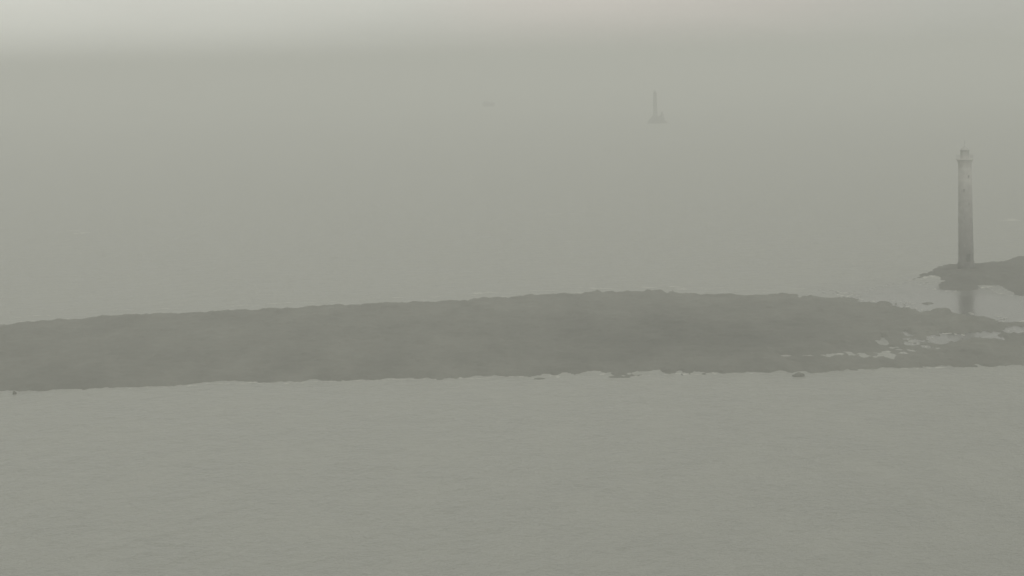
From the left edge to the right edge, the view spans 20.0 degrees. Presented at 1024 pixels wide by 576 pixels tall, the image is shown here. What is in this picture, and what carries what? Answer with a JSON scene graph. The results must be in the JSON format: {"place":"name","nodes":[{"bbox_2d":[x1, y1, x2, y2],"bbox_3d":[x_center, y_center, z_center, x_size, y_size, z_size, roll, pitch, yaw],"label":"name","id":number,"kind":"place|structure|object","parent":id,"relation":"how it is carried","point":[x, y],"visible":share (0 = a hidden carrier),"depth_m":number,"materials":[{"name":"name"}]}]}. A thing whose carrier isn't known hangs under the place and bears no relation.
{"place":"outdoors","nodes":[
{"label":"outdoors","id":0,"kind":"place"},
{"bbox_2d":[0,60,1023,575],"bbox_3d":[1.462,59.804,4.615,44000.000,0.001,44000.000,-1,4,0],"label":"sea","id":1,"kind":"structure","parent":0,"point":[182,196],"depth_m":775.47,"materials":[{"name":"liquid"}]},
{"bbox_2d":[481,101,495,106],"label":"fishing boat","id":2,"kind":"object","parent":1,"relation":"on","point":[485,103],"visible":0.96,"depth_m":4091.41,"materials":[{"name":"paint"}]},
{"bbox_2d":[0,97,1023,388],"bbox_3d":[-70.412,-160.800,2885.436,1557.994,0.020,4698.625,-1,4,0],"label":"foam","id":3,"kind":"object","parent":1,"relation":"on","point":[560,213],"visible":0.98,"depth_m":763.44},
{"bbox_2d":[0,289,1023,391],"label":"reef","id":4,"kind":"object","parent":1,"relation":"in","point":[623,333],"visible":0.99,"depth_m":624.56},
{"bbox_2d":[609,376,626,377],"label":"rock","id":5,"kind":"object","parent":4,"relation":"on","point":[617,377],"visible":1,"depth_m":553.03,"materials":[{"name":"grey stone"}]},
{"bbox_2d":[647,112,667,123],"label":"islet","id":6,"kind":"object","parent":1,"relation":"in","point":[655,119],"visible":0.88,"depth_m":2772.83,"materials":[{"name":"grey stone"}]},
{"bbox_2d":[653,90,657,114],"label":"lighthouse","id":7,"kind":"object","parent":6,"relation":"on","point":[654,102],"visible":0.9,"depth_m":2829.56,"materials":[{"name":"paint"}]},
{"bbox_2d":[792,372,804,376],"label":"rock","id":8,"kind":"object","parent":1,"relation":"in","point":[798,374],"visible":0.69,"depth_m":546.85,"materials":[{"name":"grey stone"}]},
{"bbox_2d":[914,256,1023,295],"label":"headland","id":9,"kind":"structure","parent":1,"relation":"in","point":[1008,275],"depth_m":763.79,"materials":[{"name":"grey stone"}]},
{"bbox_2d":[956,140,974,268],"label":"lighthouse","id":10,"kind":"object","parent":9,"relation":"on","point":[965,235],"visible":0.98,"depth_m":789.64,"materials":[{"name":"stone"}]},
{"bbox_2d":[0,0,1023,84],"label":"sky","id":11,"kind":"structure","parent":0,"point":[42,41],"materials":[{"name":"grey"}]}
]}

